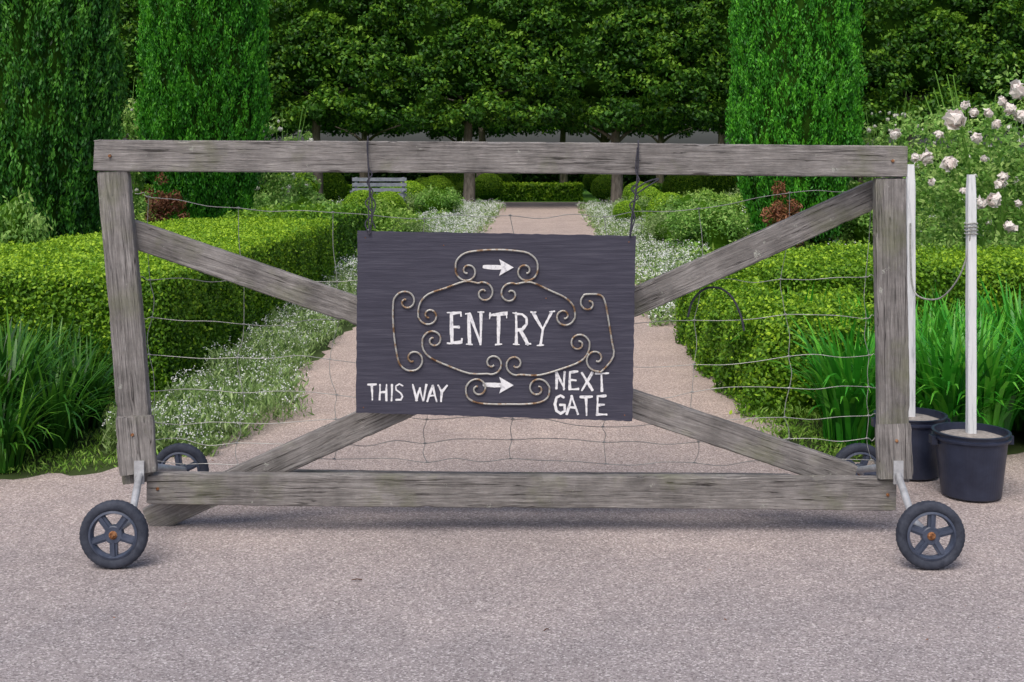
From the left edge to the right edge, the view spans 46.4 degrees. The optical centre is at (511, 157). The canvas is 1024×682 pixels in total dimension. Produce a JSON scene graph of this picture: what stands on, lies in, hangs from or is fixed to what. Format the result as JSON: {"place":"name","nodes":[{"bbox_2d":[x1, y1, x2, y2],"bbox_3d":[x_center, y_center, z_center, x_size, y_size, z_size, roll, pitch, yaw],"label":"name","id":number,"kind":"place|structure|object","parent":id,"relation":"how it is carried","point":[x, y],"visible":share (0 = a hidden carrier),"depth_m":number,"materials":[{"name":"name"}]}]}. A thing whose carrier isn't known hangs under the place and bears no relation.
{"place":"outdoors","nodes":[
{"label":"outdoors","id":0,"kind":"place"},
{"bbox_2d":[185,202,798,474],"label":"gravel path","id":1,"kind":"structure","parent":0,"point":[656,378],"depth_m":6.04,"materials":[{"name":"gravel"}]},
{"bbox_2d":[0,354,1023,681],"bbox_3d":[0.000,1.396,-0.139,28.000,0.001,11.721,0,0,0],"label":"gravel forecourt","id":2,"kind":"structure","parent":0,"point":[584,577],"depth_m":3.81,"materials":[{"name":"gravel"}]},
{"bbox_2d":[79,140,964,569],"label":"rolling gate","id":3,"kind":"structure","parent":2,"relation":"on","point":[179,490],"depth_m":4.42,"materials":[{"name":"wood"}]},
{"bbox_2d":[356,136,658,420],"bbox_3d":[-0.015,0.444,4.429,1.117,1.050,0.116,0,0,0],"label":"hanging sign","id":4,"kind":"object","parent":3,"relation":"hanging from","point":[536,326],"visible":1,"depth_m":4.38,"materials":[{"name":"black wood"}]},
{"bbox_2d":[871,164,950,479],"bbox_3d":[1.751,0.709,5.250,0.310,1.358,0.310,0,0,-31],"label":"barrier post","id":5,"kind":"object","parent":2,"relation":"on","point":[922,421],"visible":0.49,"depth_m":5.23,"materials":[{"name":"plastic"}]},
{"bbox_2d":[929,175,1013,501],"bbox_3d":[1.895,0.729,4.930,0.310,1.318,0.310,0,0,-37],"label":"barrier post","id":6,"kind":"object","parent":2,"relation":"on","point":[971,452],"visible":1,"depth_m":4.89,"materials":[{"name":"plastic"}]},
{"bbox_2d":[909,222,977,299],"bbox_3d":[1.821,0.439,5.066,0.055,0.345,0.363,0,0,-28],"label":"rope","id":7,"kind":"object","parent":6,"relation":"hanging from","point":[969,234],"visible":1,"depth_m":5.00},
{"bbox_2d":[0,218,1023,479],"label":"ground","id":8,"kind":"structure","parent":0,"point":[1014,448],"depth_m":5.73,"materials":[{"name":"soil"}]},
{"bbox_2d":[0,344,48,434],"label":"strap leaf plant","id":9,"kind":"object","parent":8,"relation":"on","point":[3,392],"visible":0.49,"depth_m":5.59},
{"bbox_2d":[0,186,56,244],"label":"perennial shrub","id":10,"kind":"object","parent":8,"relation":"on","point":[17,219],"visible":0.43,"depth_m":11.15,"materials":[{"name":"green plant"}]},
{"bbox_2d":[0,318,56,365],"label":"strap leaf plant","id":11,"kind":"object","parent":8,"relation":"on","point":[1,344],"visible":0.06,"depth_m":6.57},
{"bbox_2d":[0,370,77,472],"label":"strap leaf plant","id":12,"kind":"object","parent":8,"relation":"on","point":[13,447],"visible":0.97,"depth_m":5.29,"materials":[{"name":"plant"}]},
{"bbox_2d":[0,305,90,394],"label":"strap leaf plant","id":13,"kind":"object","parent":8,"relation":"on","point":[8,351],"visible":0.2,"depth_m":6.10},
{"bbox_2d":[0,304,91,358],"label":"strap leaf plant","id":14,"kind":"object","parent":8,"relation":"on","point":[22,330],"visible":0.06,"depth_m":6.83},
{"bbox_2d":[0,325,111,444],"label":"strap leaf plant","id":15,"kind":"object","parent":8,"relation":"on","point":[31,364],"visible":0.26,"depth_m":5.79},
{"bbox_2d":[0,347,115,453],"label":"strap leaf plant","id":16,"kind":"object","parent":8,"relation":"on","point":[68,419],"visible":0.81,"depth_m":5.61,"materials":[{"name":"plant"}]},
{"bbox_2d":[11,316,113,378],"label":"strap leaf plant","id":17,"kind":"object","parent":8,"relation":"on","point":[58,339],"visible":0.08,"depth_m":6.61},
{"bbox_2d":[0,0,132,239],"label":"cypress tree","id":18,"kind":"object","parent":8,"relation":"on","point":[63,95],"visible":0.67,"depth_m":12.40,"materials":[{"name":"green plant"}]},
{"bbox_2d":[41,315,112,376],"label":"strap leaf plant","id":19,"kind":"object","parent":8,"relation":"on","point":[78,345],"visible":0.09,"depth_m":6.80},
{"bbox_2d":[13,331,155,434],"bbox_3d":[-2.215,1.144,6.097,0.766,0.495,0.746,0,0,37],"label":"strap leaf plant","id":20,"kind":"object","parent":8,"relation":"on","point":[90,421],"visible":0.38,"depth_m":6.06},
{"bbox_2d":[2,392,248,474],"bbox_3d":[-2.190,1.366,6.075,1.577,0.104,1.680,0,0,0],"label":"ground cover","id":21,"kind":"object","parent":8,"relation":"on","point":[96,435],"visible":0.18,"depth_m":5.51,"materials":[{"name":"green plant"}]},
{"bbox_2d":[115,77,155,218],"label":"rose bush","id":22,"kind":"object","parent":8,"relation":"on","point":[138,178],"visible":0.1,"depth_m":18.32,"materials":[{"name":"green plant"}]},
{"bbox_2d":[0,214,337,397],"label":"box hedge","id":23,"kind":"object","parent":8,"relation":"on","point":[67,274],"visible":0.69,"depth_m":7.55,"materials":[{"name":"green plant"}]},
{"bbox_2d":[113,0,271,131],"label":"lime tree","id":24,"kind":"object","parent":8,"relation":"on","point":[128,17],"visible":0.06,"depth_m":31.45,"materials":[{"name":"green plant"}]},
{"bbox_2d":[133,0,272,222],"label":"cypress tree","id":25,"kind":"object","parent":8,"relation":"on","point":[202,64],"visible":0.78,"depth_m":16.37,"materials":[{"name":"green plant"}]},
{"bbox_2d":[101,260,356,456],"bbox_3d":[-1.492,1.259,9.373,0.868,0.338,7.698,0,0,0],"label":"alyssum","id":26,"kind":"object","parent":8,"relation":"on","point":[272,374],"visible":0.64,"depth_m":6.63,"materials":[{"name":"green plant"}]},
{"bbox_2d":[99,196,475,270],"bbox_3d":[-6.468,1.214,25.505,10.804,0.515,25.130,0,0,0],"label":"ground cover","id":27,"kind":"object","parent":8,"relation":"on","point":[342,199],"visible":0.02,"depth_m":25.41,"materials":[{"name":"green plant"}]},
{"bbox_2d":[253,105,324,207],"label":"rose bush","id":28,"kind":"object","parent":8,"relation":"on","point":[283,188],"visible":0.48,"depth_m":19.84,"materials":[{"name":"green plant"}]},
{"bbox_2d":[265,194,324,204],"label":"perennial shrub","id":29,"kind":"object","parent":8,"relation":"on","point":[299,202],"visible":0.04,"depth_m":18.60,"materials":[{"name":"green plant"}]},
{"bbox_2d":[222,202,369,273],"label":"box hedge","id":30,"kind":"object","parent":8,"relation":"on","point":[343,221],"visible":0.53,"depth_m":14.26,"materials":[{"name":"green plant"}]},
{"bbox_2d":[278,172,319,198],"bbox_3d":[-5.842,0.811,32.128,1.373,1.142,1.355,0,0,10],"label":"topiary ball","id":31,"kind":"object","parent":8,"relation":"on","point":[315,186],"visible":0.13,"depth_m":31.83,"materials":[{"name":"green plant"}]},
{"bbox_2d":[269,196,356,244],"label":"perennial shrub","id":32,"kind":"object","parent":8,"relation":"on","point":[300,207],"visible":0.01,"depth_m":14.70,"materials":[{"name":"green plant"}]},
{"bbox_2d":[310,172,347,200],"bbox_3d":[-5.394,0.811,34.390,1.373,1.142,1.355,0,0,-33],"label":"topiary ball","id":33,"kind":"object","parent":8,"relation":"on","point":[334,185],"visible":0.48,"depth_m":33.96,"materials":[{"name":"green plant"}]},
{"bbox_2d":[264,0,411,199],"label":"lime tree","id":34,"kind":"object","parent":8,"relation":"on","point":[319,59],"visible":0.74,"depth_m":31.74,"materials":[{"name":"green plant"}]},
{"bbox_2d":[342,189,382,205],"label":"topiary ball","id":35,"kind":"object","parent":8,"relation":"on","point":[361,196],"visible":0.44,"depth_m":23.38,"materials":[{"name":"green plant"}]},
{"bbox_2d":[350,177,406,202],"bbox_3d":[-3.028,0.925,27.040,1.240,0.950,0.600,0,0,0],"label":"garden bench","id":36,"kind":"object","parent":8,"relation":"on","point":[403,189],"visible":0.45,"depth_m":27.27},
{"bbox_2d":[355,197,425,231],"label":"perennial shrub","id":37,"kind":"object","parent":8,"relation":"on","point":[380,210],"visible":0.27,"depth_m":18.18,"materials":[{"name":"green plant"}]},
{"bbox_2d":[367,207,415,231],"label":"perennial shrub","id":38,"kind":"object","parent":8,"relation":"on","point":[382,228],"visible":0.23,"depth_m":17.96,"materials":[{"name":"green plant"}]},
{"bbox_2d":[377,191,406,213],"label":"topiary ball","id":39,"kind":"object","parent":8,"relation":"on","point":[397,199],"visible":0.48,"depth_m":25.23,"materials":[{"name":"green plant"}]},
{"bbox_2d":[394,180,427,205],"bbox_3d":[-2.508,0.968,29.262,0.994,0.838,1.007,0,0,-11],"label":"topiary ball","id":40,"kind":"object","parent":8,"relation":"on","point":[413,187],"visible":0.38,"depth_m":28.97,"materials":[{"name":"green plant"}]},
{"bbox_2d":[383,213,439,231],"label":"perennial shrub","id":41,"kind":"object","parent":8,"relation":"on","point":[416,226],"visible":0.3,"depth_m":18.24,"materials":[{"name":"green plant"}]},
{"bbox_2d":[332,198,505,286],"bbox_3d":[-1.175,1.247,22.743,1.675,0.423,20.594,0,0,2],"label":"alyssum","id":42,"kind":"object","parent":8,"relation":"on","point":[483,210],"visible":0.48,"depth_m":23.42,"materials":[{"name":"white plant"}]},
{"bbox_2d":[404,191,461,214],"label":"perennial shrub","id":43,"kind":"object","parent":8,"relation":"on","point":[412,206],"visible":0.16,"depth_m":27.08,"materials":[{"name":"green plant"}]},
{"bbox_2d":[421,175,455,194],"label":"topiary ball","id":44,"kind":"object","parent":8,"relation":"on","point":[441,182],"visible":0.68,"depth_m":32.91,"materials":[{"name":"green plant"}]},
{"bbox_2d":[412,184,466,213],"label":"perennial shrub","id":45,"kind":"object","parent":8,"relation":"on","point":[438,199],"visible":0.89,"depth_m":26.40,"materials":[{"name":"green plant"}]},
{"bbox_2d":[367,0,569,203],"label":"lime tree","id":46,"kind":"object","parent":8,"relation":"on","point":[467,53],"visible":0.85,"depth_m":31.60,"materials":[{"name":"green plant"}]},
{"bbox_2d":[138,146,1023,187],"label":"tall hedge","id":47,"kind":"object","parent":8,"relation":"on","point":[549,178],"visible":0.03,"depth_m":54.01,"materials":[{"name":"green plant"}]},
{"bbox_2d":[518,0,721,203],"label":"lime tree","id":48,"kind":"object","parent":8,"relation":"on","point":[617,52],"visible":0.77,"depth_m":31.63,"materials":[{"name":"green plant"}]},
{"bbox_2d":[612,200,641,220],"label":"topiary ball","id":49,"kind":"object","parent":8,"relation":"on","point":[622,207],"visible":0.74,"depth_m":24.00,"materials":[{"name":"green plant"}]},
{"bbox_2d":[610,194,652,215],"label":"perennial shrub","id":50,"kind":"object","parent":8,"relation":"on","point":[643,204],"visible":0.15,"depth_m":25.79,"materials":[{"name":"green plant"}]},
{"bbox_2d":[622,181,649,199],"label":"topiary ball","id":51,"kind":"object","parent":8,"relation":"on","point":[627,192],"visible":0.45,"depth_m":31.95,"materials":[{"name":"green plant"}]},
{"bbox_2d":[577,198,709,326],"bbox_3d":[2.069,1.235,21.392,1.426,0.406,23.296,0,0,2],"label":"alyssum","id":52,"kind":"object","parent":8,"relation":"on","point":[660,253],"visible":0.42,"depth_m":15.99,"materials":[{"name":"white plant"}]},
{"bbox_2d":[628,186,661,201],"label":"topiary ball","id":53,"kind":"object","parent":8,"relation":"on","point":[650,192],"visible":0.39,"depth_m":26.59,"materials":[{"name":"green plant"}]},
{"bbox_2d":[634,206,682,244],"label":"perennial shrub","id":54,"kind":"object","parent":8,"relation":"on","point":[660,231],"visible":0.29,"depth_m":18.01,"materials":[{"name":"green plant"}]},
{"bbox_2d":[646,197,677,225],"bbox_3d":[2.685,1.027,20.213,0.858,0.723,0.870,0,0,-4],"label":"topiary ball","id":55,"kind":"object","parent":8,"relation":"on","point":[656,205],"visible":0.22,"depth_m":20.05,"materials":[{"name":"green plant"}]},
{"bbox_2d":[646,192,682,217],"bbox_3d":[2.893,1.007,22.001,0.915,0.762,0.903,0,0,0],"label":"topiary ball","id":56,"kind":"object","parent":8,"relation":"on","point":[660,196],"visible":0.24,"depth_m":21.89,"materials":[{"name":"green plant"}]},
{"bbox_2d":[647,190,722,220],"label":"perennial shrub","id":57,"kind":"object","parent":8,"relation":"on","point":[681,201],"visible":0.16,"depth_m":19.76,"materials":[{"name":"green plant"}]},
{"bbox_2d":[663,196,750,248],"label":"perennial shrub","id":58,"kind":"object","parent":8,"relation":"on","point":[689,217],"visible":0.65,"depth_m":16.82,"materials":[{"name":"green plant"}]},
{"bbox_2d":[678,186,743,210],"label":"perennial shrub","id":59,"kind":"object","parent":8,"relation":"on","point":[714,197],"visible":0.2,"depth_m":26.47,"materials":[{"name":"green plant"}]},
{"bbox_2d":[676,205,754,251],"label":"perennial shrub","id":60,"kind":"object","parent":8,"relation":"on","point":[719,240],"visible":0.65,"depth_m":16.60,"materials":[{"name":"green plant"}]},
{"bbox_2d":[666,0,873,135],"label":"lime tree","id":61,"kind":"object","parent":8,"relation":"on","point":[719,28],"visible":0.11,"depth_m":32.05,"materials":[{"name":"green plant"}]},
{"bbox_2d":[672,267,874,421],"bbox_3d":[1.707,1.136,7.941,1.097,0.846,3.334,0,0,0],"label":"box hedge","id":62,"kind":"object","parent":8,"relation":"on","point":[717,347],"visible":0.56,"depth_m":6.65,"materials":[{"name":"green plant"}]},
{"bbox_2d":[605,192,980,261],"bbox_3d":[7.495,1.237,23.752,10.927,0.477,28.642,0,0,0],"label":"ground cover","id":63,"kind":"object","parent":8,"relation":"on","point":[807,244],"visible":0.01,"depth_m":17.07,"materials":[{"name":"green plant"}]},
{"bbox_2d":[724,0,868,249],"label":"cypress tree","id":64,"kind":"object","parent":8,"relation":"on","point":[797,68],"visible":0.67,"depth_m":16.31,"materials":[{"name":"green plant"}]},
{"bbox_2d":[728,389,874,458],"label":"ground cover","id":65,"kind":"object","parent":8,"relation":"on","point":[809,431],"visible":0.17,"depth_m":6.09,"materials":[{"name":"green plant"}]},
{"bbox_2d":[784,293,873,376],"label":"strap leaf plant","id":66,"kind":"object","parent":8,"relation":"on","point":[849,337],"visible":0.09,"depth_m":6.38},
{"bbox_2d":[806,218,858,247],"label":"perennial shrub","id":67,"kind":"object","parent":8,"relation":"on","point":[821,239],"visible":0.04,"depth_m":17.39,"materials":[{"name":"green plant"}]},
{"bbox_2d":[742,310,949,446],"bbox_3d":[1.626,1.044,5.796,0.958,0.692,1.025,0,0,0],"label":"strap leaf plant","id":68,"kind":"object","parent":8,"relation":"on","point":[846,399],"visible":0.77,"depth_m":5.71,"materials":[{"name":"plant"}]},
{"bbox_2d":[790,322,932,398],"bbox_3d":[1.794,1.108,6.056,0.784,0.566,0.839,0,0,-36],"label":"strap leaf plant","id":69,"kind":"object","parent":8,"relation":"on","point":[852,351],"visible":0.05,"depth_m":5.97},
{"bbox_2d":[731,240,1023,323],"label":"box hedge","id":70,"kind":"object","parent":8,"relation":"on","point":[933,267],"visible":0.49,"depth_m":7.57,"materials":[{"name":"green plant"}]},
{"bbox_2d":[834,210,921,244],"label":"perennial shrub","id":71,"kind":"object","parent":8,"relation":"on","point":[859,231],"visible":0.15,"depth_m":17.22,"materials":[{"name":"green plant"}]},
{"bbox_2d":[834,294,947,347],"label":"strap leaf plant","id":72,"kind":"object","parent":8,"relation":"on","point":[867,316],"visible":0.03,"depth_m":6.47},
{"bbox_2d":[847,91,939,233],"bbox_3d":[5.885,0.198,18.772,1.681,2.410,1.692,0,0,0],"label":"rose bush","id":73,"kind":"object","parent":8,"relation":"on","point":[872,130],"visible":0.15,"depth_m":18.58,"materials":[{"name":"green plant"}]},
{"bbox_2d":[853,292,1003,352],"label":"strap leaf plant","id":74,"kind":"object","parent":8,"relation":"on","point":[926,323],"visible":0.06,"depth_m":6.39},
{"bbox_2d":[852,315,1023,423],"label":"strap leaf plant","id":75,"kind":"object","parent":8,"relation":"on","point":[944,400],"visible":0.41,"depth_m":5.56,"materials":[{"name":"plant"}]},
{"bbox_2d":[857,0,1023,161],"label":"lime tree","id":76,"kind":"object","parent":8,"relation":"on","point":[916,44],"visible":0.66,"depth_m":31.52,"materials":[{"name":"green plant"}]},
{"bbox_2d":[858,64,1023,251],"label":"rose bush","id":77,"kind":"object","parent":8,"relation":"on","point":[953,121],"visible":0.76,"depth_m":10.12,"materials":[{"name":"green plant"}]},
{"bbox_2d":[916,294,995,333],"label":"strap leaf plant","id":78,"kind":"object","parent":8,"relation":"on","point":[934,314],"visible":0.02,"depth_m":7.08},
{"bbox_2d":[912,92,1023,255],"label":"rose bush","id":79,"kind":"object","parent":8,"relation":"on","point":[980,115],"visible":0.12,"depth_m":12.86,"materials":[{"name":"green plant"}]},
{"bbox_2d":[915,306,1023,430],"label":"strap leaf plant","id":80,"kind":"object","parent":8,"relation":"on","point":[993,376],"visible":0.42,"depth_m":5.56,"materials":[{"name":"plant"}]},
{"bbox_2d":[916,281,1022,344],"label":"strap leaf plant","id":81,"kind":"object","parent":8,"relation":"on","point":[940,318],"visible":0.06,"depth_m":6.91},
{"bbox_2d":[918,306,1022,376],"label":"strap leaf plant","id":82,"kind":"object","parent":8,"relation":"on","point":[962,337],"visible":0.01,"depth_m":6.21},
{"bbox_2d":[921,300,1023,351],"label":"strap leaf plant","id":83,"kind":"object","parent":8,"relation":"on","point":[1015,343],"visible":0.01,"depth_m":6.60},
{"bbox_2d":[945,274,1023,346],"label":"strap leaf plant","id":84,"kind":"object","parent":8,"relation":"on","point":[1006,307],"visible":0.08,"depth_m":6.94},
{"bbox_2d":[948,140,1023,241],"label":"rose bush","id":85,"kind":"object","parent":8,"relation":"on","point":[1008,189],"visible":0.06,"depth_m":12.45,"materials":[{"name":"green plant"}]},
{"bbox_2d":[950,0,1023,131],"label":"lime tree","id":86,"kind":"object","parent":8,"relation":"on","point":[1018,49],"visible":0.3,"depth_m":31.78,"materials":[{"name":"green plant"}]},
{"bbox_2d":[961,308,1023,421],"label":"strap leaf plant","id":87,"kind":"object","parent":8,"relation":"on","point":[1013,363],"visible":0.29,"depth_m":5.76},
{"bbox_2d":[964,299,1023,355],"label":"strap leaf plant","id":88,"kind":"object","parent":8,"relation":"on","point":[1021,325],"visible":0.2,"depth_m":6.54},
{"bbox_2d":[978,330,1023,431],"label":"strap leaf plant","id":89,"kind":"object","parent":8,"relation":"on","point":[1018,423],"visible":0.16,"depth_m":6.06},
{"bbox_2d":[119,112,1023,147],"label":"sky","id":90,"kind":"structure","parent":0,"point":[697,138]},
{"bbox_2d":[476,189,963,204],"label":"lawn","id":91,"kind":"structure","parent":0,"point":[587,195],"depth_m":38.82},
{"bbox_2d":[133,183,388,196],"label":"box hedge","id":92,"kind":"object","parent":91,"relation":"on","point":[349,188],"visible":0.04,"depth_m":40.03,"materials":[{"name":"green plant"}]},
{"bbox_2d":[258,108,324,184],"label":"lime tree","id":93,"kind":"object","parent":91,"relation":"on","point":[280,134],"depth_m":48.43,"materials":[{"name":"green plant"}]},
{"bbox_2d":[290,67,444,182],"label":"lime tree","id":94,"kind":"object","parent":91,"relation":"on","point":[345,127],"visible":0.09,"depth_m":40.65,"materials":[{"name":"green plant"}]},
{"bbox_2d":[442,173,463,185],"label":"topiary ball","id":95,"kind":"object","parent":91,"relation":"on","point":[455,178],"visible":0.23,"depth_m":43.05,"materials":[{"name":"green plant"}]},
{"bbox_2d":[405,100,516,141],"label":"lime tree","id":96,"kind":"object","parent":91,"relation":"on","point":[458,133],"visible":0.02,"depth_m":48.21,"materials":[{"name":"green plant"}]},
{"bbox_2d":[407,76,560,197],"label":"lime tree","id":97,"kind":"object","parent":91,"relation":"on","point":[501,125],"visible":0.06,"depth_m":40.94,"materials":[{"name":"green plant"}]},
{"bbox_2d":[475,173,502,200],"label":"topiary ball","id":98,"kind":"object","parent":91,"relation":"on","point":[489,186],"visible":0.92,"depth_m":38.07,"materials":[{"name":"green plant"}]},
{"bbox_2d":[498,181,583,200],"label":"box hedge","id":99,"kind":"object","parent":91,"relation":"on","point":[541,191],"visible":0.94,"depth_m":38.22,"materials":[{"name":"green plant"}]},
{"bbox_2d":[522,91,599,182],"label":"lime tree","id":100,"kind":"object","parent":91,"relation":"on","point":[563,178],"depth_m":48.67,"materials":[{"name":"green plant"}]},
{"bbox_2d":[582,174,600,192],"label":"topiary ball","id":101,"kind":"object","parent":91,"relation":"on","point":[588,179],"visible":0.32,"depth_m":44.19,"materials":[{"name":"green plant"}]},
{"bbox_2d":[590,174,623,201],"bbox_3d":[2.958,0.929,36.990,1.084,0.914,1.098,0,0,-10],"label":"topiary ball","id":102,"kind":"object","parent":91,"relation":"on","point":[600,188],"visible":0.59,"depth_m":36.64,"materials":[{"name":"green plant"}]},
{"bbox_2d":[540,81,678,174],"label":"lime tree","id":103,"kind":"object","parent":91,"relation":"on","point":[603,138],"visible":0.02,"depth_m":40.19,"materials":[{"name":"green plant"}]},
{"bbox_2d":[620,122,714,183],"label":"lime tree","id":104,"kind":"object","parent":91,"relation":"on","point":[663,133],"visible":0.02,"depth_m":49.11,"materials":[{"name":"green plant"}]},
{"bbox_2d":[662,175,703,195],"bbox_3d":[5.082,0.850,35.633,1.282,1.066,1.265,0,0,-27],"label":"topiary ball","id":105,"kind":"object","parent":91,"relation":"on","point":[681,184],"visible":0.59,"depth_m":35.18,"materials":[{"name":"green plant"}]},
{"bbox_2d":[654,85,728,143],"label":"lime tree","id":106,"kind":"object","parent":91,"relation":"on","point":[720,137],"visible":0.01,"depth_m":40.57,"materials":[{"name":"green plant"}]},
{"bbox_2d":[699,175,739,194],"bbox_3d":[6.460,0.732,36.981,1.556,1.295,1.536,0,0,-11],"label":"topiary ball","id":107,"kind":"object","parent":91,"relation":"on","point":[717,183],"visible":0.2,"depth_m":36.37,"materials":[{"name":"green plant"}]},
{"bbox_2d":[850,86,928,180],"bbox_3d":[11.506,-3.057,40.742,5.627,9.138,4.138,0,0,0],"label":"lime tree","id":108,"kind":"object","parent":91,"relation":"on","point":[871,89],"depth_m":39.81,"materials":[{"name":"green plant"}]},
{"bbox_2d":[902,51,1021,171],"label":"lime tree","id":109,"kind":"object","parent":91,"relation":"on","point":[956,80],"depth_m":40.17,"materials":[{"name":"green plant"}]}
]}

